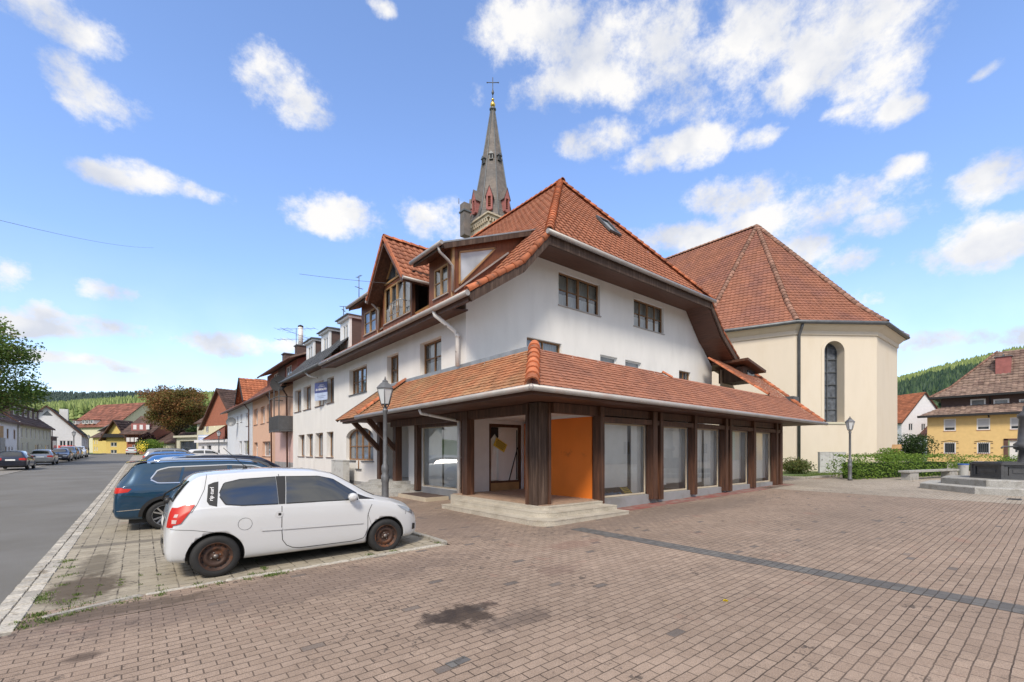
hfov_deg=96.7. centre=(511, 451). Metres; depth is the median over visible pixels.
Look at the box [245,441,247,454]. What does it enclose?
window
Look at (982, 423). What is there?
window
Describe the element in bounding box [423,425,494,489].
shop window
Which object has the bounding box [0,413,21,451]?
white terraced house
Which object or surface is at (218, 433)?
street lamp
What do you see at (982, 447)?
window
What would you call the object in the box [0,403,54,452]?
beige terraced house
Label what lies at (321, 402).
window
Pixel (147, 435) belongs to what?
shrub
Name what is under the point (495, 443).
shop door
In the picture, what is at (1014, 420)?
window
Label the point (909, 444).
shrub
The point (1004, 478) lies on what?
fountain
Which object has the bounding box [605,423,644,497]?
shop window
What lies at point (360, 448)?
arched window
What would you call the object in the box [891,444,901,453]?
bird house
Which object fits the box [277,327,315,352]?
antenna
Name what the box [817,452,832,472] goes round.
utility cabinet
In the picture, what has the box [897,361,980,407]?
shaded forest
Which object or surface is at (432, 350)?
window
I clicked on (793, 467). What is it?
shrub
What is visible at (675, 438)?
shop window
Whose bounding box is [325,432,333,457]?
window
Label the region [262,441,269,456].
window
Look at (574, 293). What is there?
window
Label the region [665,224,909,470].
church
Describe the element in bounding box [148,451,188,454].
parked car
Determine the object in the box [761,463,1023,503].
pale paving
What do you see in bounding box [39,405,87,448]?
white gabled house
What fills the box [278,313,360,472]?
terraced house
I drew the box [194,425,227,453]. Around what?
kiosk
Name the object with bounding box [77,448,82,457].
parked car
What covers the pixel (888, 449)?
shrub
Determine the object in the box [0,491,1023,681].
plaza
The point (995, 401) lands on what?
window
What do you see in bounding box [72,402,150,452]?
roofed house
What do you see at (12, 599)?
gutter stones
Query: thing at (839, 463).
utility cabinet
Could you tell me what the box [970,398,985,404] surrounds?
window
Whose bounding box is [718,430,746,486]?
shop window
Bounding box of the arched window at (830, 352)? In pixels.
[824,343,844,423]
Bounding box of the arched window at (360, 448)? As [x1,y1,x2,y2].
[349,428,373,469]
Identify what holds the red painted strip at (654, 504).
on the plaza beside houses at (434, 519)
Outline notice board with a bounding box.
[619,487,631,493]
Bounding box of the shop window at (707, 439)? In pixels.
[687,428,717,489]
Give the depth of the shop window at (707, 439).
16.53 m
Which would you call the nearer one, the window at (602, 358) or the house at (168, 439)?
the window at (602, 358)
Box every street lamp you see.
[217,430,220,452]
[377,377,392,496]
[845,417,854,480]
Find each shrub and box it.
[135,439,167,454]
[137,432,156,445]
[783,457,816,473]
[873,447,903,461]
[897,433,939,461]
[994,454,1017,460]
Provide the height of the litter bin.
0.680 m
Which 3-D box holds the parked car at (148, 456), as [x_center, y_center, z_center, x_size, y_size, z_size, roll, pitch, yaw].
[-20.211,0.809,27.981,4.272,1.475,1.868,0,0,-39]
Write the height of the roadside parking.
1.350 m
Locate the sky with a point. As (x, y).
(251, 148)
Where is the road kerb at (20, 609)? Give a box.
[0,461,129,636]
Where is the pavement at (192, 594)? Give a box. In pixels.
[10,489,799,634]
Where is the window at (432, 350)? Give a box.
[424,339,440,373]
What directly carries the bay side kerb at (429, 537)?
on the terrain at (268, 588)
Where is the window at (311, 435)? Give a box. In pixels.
[305,434,312,456]
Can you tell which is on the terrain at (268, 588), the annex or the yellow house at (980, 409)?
the yellow house at (980, 409)
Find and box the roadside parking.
[0,454,95,475]
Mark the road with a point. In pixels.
(43, 509)
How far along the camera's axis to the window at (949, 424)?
50.54 m
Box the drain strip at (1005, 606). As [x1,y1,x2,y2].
[571,527,1023,613]
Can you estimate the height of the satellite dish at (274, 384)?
1.052 m
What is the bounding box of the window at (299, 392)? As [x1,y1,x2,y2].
[294,390,300,412]
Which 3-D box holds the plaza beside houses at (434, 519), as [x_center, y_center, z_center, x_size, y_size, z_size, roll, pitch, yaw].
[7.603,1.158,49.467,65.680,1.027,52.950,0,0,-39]
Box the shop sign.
[198,435,207,439]
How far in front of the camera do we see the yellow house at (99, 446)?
106.40 m
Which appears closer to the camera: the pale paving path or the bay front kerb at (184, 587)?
the bay front kerb at (184, 587)
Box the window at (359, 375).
[349,366,366,395]
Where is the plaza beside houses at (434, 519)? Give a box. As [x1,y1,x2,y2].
[354,461,947,543]
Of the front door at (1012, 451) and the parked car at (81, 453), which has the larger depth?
the parked car at (81, 453)
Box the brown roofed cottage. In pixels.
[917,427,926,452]
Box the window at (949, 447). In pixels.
[941,440,958,453]
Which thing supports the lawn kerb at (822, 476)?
on the plaza beside houses at (434, 519)
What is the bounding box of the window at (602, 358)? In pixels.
[600,355,614,365]
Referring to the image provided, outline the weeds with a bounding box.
[14,472,837,630]
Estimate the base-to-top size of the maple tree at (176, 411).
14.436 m
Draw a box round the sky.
[0,0,1023,393]
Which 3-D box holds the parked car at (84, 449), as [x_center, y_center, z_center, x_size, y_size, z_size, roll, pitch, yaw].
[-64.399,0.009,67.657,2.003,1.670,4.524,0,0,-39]
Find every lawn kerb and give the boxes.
[783,476,804,478]
[805,475,841,478]
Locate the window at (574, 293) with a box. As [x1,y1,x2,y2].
[558,272,601,316]
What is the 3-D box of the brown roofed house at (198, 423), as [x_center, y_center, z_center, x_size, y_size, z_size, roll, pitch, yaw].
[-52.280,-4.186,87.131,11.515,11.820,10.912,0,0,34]
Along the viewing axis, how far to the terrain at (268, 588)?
39.11 m
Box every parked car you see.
[0,450,35,468]
[29,449,58,463]
[52,448,72,460]
[61,446,79,459]
[73,446,87,456]
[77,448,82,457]
[113,458,269,528]
[126,447,138,453]
[141,453,187,461]
[142,448,195,458]
[147,454,193,460]
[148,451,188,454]
[160,448,415,576]
[173,454,280,466]
[188,449,220,454]
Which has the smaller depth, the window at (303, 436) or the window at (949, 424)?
the window at (303, 436)
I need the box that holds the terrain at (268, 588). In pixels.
[1,400,1009,630]
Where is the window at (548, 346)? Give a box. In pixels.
[527,338,558,353]
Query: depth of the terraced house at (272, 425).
35.04 m
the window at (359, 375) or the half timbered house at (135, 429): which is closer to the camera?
the window at (359, 375)
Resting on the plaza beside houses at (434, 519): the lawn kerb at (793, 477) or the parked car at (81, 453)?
the lawn kerb at (793, 477)
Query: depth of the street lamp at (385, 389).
12.83 m
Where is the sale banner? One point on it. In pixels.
(321, 390)
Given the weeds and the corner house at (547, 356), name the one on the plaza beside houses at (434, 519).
the corner house at (547, 356)
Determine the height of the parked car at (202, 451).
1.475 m
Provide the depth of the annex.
23.82 m
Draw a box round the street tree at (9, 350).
[0,316,52,417]
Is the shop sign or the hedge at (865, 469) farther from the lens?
the shop sign
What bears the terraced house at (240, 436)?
on the plaza beside houses at (434, 519)
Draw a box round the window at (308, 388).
[302,386,310,410]
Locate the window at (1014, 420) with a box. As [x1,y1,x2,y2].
[1010,417,1018,429]
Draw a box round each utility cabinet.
[331,460,349,481]
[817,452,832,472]
[833,452,846,472]
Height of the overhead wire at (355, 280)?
1.139 m
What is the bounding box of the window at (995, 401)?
[993,399,1008,403]
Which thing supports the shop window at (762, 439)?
in the corner house at (547, 356)
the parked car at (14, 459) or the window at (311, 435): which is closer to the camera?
the window at (311, 435)
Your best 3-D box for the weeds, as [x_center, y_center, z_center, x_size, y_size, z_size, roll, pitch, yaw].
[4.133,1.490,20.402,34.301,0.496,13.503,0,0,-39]
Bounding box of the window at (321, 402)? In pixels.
[314,381,323,407]
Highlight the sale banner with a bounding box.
[315,381,327,400]
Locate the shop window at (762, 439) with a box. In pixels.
[746,431,769,483]
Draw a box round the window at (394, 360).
[391,355,397,383]
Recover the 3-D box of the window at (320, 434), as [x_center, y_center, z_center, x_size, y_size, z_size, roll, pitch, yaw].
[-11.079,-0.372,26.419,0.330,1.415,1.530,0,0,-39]
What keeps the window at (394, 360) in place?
in the corner house at (547, 356)
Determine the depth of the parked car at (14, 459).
34.68 m
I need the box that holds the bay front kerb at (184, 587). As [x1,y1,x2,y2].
[42,544,442,628]
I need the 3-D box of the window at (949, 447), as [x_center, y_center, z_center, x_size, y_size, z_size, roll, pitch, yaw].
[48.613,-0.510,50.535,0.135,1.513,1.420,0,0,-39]
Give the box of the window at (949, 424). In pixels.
[944,419,955,430]
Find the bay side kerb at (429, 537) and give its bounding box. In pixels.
[412,531,446,544]
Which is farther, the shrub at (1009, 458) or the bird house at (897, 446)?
the shrub at (1009, 458)
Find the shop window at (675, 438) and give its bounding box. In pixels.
[645,425,686,493]
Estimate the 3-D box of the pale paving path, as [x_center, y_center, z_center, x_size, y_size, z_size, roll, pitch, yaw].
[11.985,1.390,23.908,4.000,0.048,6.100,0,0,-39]
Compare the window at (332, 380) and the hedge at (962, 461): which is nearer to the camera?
the window at (332, 380)
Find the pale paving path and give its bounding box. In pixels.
[783,478,818,482]
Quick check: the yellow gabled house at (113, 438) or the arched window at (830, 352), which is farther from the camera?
the yellow gabled house at (113, 438)
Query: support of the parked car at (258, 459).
on the parking bay pavement at (108, 550)
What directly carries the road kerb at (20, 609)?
on the terrain at (268, 588)
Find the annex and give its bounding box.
[710,358,798,404]
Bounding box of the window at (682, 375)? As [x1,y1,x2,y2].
[679,371,688,379]
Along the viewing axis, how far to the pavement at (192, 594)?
6.51 m
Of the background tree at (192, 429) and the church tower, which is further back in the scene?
the background tree at (192, 429)
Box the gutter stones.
[0,463,126,623]
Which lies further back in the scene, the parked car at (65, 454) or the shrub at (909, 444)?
the parked car at (65, 454)
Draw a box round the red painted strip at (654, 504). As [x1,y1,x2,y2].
[617,484,795,510]
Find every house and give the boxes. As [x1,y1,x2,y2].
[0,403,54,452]
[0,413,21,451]
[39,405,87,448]
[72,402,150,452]
[90,432,105,452]
[98,419,132,452]
[119,416,185,453]
[157,432,196,447]
[193,418,202,448]
[198,388,235,434]
[220,378,266,455]
[243,325,305,466]
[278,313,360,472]
[318,177,827,526]
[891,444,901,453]
[897,392,937,452]
[917,349,1023,461]
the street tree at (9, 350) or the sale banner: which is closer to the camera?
the sale banner
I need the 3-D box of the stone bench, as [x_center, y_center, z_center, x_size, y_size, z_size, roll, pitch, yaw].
[21.315,1.195,23.201,5.323,0.550,0.450,0,0,-27]
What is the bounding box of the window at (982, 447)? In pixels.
[974,440,992,453]
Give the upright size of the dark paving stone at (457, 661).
0.001 m
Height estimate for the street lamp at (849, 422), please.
3.116 m
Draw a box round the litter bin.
[957,464,968,474]
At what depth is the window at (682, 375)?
23.03 m
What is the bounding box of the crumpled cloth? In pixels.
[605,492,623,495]
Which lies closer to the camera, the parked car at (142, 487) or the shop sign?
the parked car at (142, 487)
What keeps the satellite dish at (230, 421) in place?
attached to the terraced house at (240, 436)
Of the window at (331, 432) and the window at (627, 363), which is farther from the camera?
the window at (331, 432)
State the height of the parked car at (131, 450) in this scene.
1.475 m
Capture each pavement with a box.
[10,489,799,634]
[27,462,444,613]
[129,455,142,460]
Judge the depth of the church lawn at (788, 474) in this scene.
27.34 m
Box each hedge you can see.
[826,453,959,479]
[947,453,1007,470]
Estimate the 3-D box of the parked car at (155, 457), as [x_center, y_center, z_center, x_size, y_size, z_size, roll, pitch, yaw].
[-16.973,0.869,24.170,4.272,1.475,1.868,0,0,-39]
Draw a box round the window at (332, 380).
[326,378,333,403]
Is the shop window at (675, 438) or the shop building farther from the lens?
the shop building
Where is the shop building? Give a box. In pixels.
[173,435,196,450]
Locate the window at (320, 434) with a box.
[319,433,322,457]
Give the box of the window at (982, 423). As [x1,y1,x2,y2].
[976,418,989,430]
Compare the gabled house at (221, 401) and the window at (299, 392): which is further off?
the gabled house at (221, 401)
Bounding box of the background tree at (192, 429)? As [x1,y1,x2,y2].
[184,424,196,431]
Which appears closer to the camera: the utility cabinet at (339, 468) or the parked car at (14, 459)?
the utility cabinet at (339, 468)
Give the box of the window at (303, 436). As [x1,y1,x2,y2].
[297,435,304,456]
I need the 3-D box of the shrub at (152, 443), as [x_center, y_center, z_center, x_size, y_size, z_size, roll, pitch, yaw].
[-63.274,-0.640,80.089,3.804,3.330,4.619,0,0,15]
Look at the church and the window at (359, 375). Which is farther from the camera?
the church
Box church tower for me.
[459,77,510,237]
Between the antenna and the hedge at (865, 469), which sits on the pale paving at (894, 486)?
the hedge at (865, 469)
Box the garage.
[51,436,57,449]
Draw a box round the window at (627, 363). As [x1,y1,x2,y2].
[625,360,638,368]
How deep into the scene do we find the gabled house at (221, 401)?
69.44 m
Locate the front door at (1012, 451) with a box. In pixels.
[1004,438,1018,460]
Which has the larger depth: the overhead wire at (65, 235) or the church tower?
the church tower
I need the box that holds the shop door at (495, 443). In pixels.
[489,424,520,490]
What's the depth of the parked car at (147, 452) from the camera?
37.65 m
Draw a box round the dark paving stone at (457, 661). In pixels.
[445,656,471,666]
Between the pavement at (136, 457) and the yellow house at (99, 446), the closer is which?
the pavement at (136, 457)
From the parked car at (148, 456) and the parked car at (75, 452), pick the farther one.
the parked car at (75, 452)
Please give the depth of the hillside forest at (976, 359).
851.40 m
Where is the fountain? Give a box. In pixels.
[920,406,1023,496]
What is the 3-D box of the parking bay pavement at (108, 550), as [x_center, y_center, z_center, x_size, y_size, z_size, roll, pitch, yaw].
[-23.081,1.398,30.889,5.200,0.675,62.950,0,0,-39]
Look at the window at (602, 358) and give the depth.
19.09 m
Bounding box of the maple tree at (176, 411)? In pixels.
[135,384,208,447]
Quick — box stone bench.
[898,469,958,479]
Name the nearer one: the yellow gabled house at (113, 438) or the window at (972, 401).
the window at (972, 401)
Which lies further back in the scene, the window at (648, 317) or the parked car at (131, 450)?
the parked car at (131, 450)
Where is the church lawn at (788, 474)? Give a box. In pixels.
[783,471,840,476]
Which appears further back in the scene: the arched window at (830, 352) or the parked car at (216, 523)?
the arched window at (830, 352)
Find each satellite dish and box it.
[226,417,235,425]
[270,376,286,390]
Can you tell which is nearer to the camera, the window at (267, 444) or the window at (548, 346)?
the window at (548, 346)
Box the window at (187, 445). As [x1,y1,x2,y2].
[181,441,195,450]
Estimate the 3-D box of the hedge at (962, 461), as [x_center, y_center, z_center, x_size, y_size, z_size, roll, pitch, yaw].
[31.513,0.768,30.862,3.056,1.314,1.828,0,0,31]
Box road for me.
[0,453,133,604]
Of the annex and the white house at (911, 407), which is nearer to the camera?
the annex
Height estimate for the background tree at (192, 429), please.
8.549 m
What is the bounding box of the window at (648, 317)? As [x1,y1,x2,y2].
[633,299,664,334]
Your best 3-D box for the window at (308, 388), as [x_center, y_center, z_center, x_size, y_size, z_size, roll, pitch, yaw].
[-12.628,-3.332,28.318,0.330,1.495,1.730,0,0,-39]
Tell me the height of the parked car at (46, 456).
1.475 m
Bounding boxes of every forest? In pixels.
[16,390,157,402]
[22,390,213,418]
[897,345,1023,381]
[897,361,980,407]
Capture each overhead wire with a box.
[0,220,145,247]
[302,274,404,284]
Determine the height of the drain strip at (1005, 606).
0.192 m

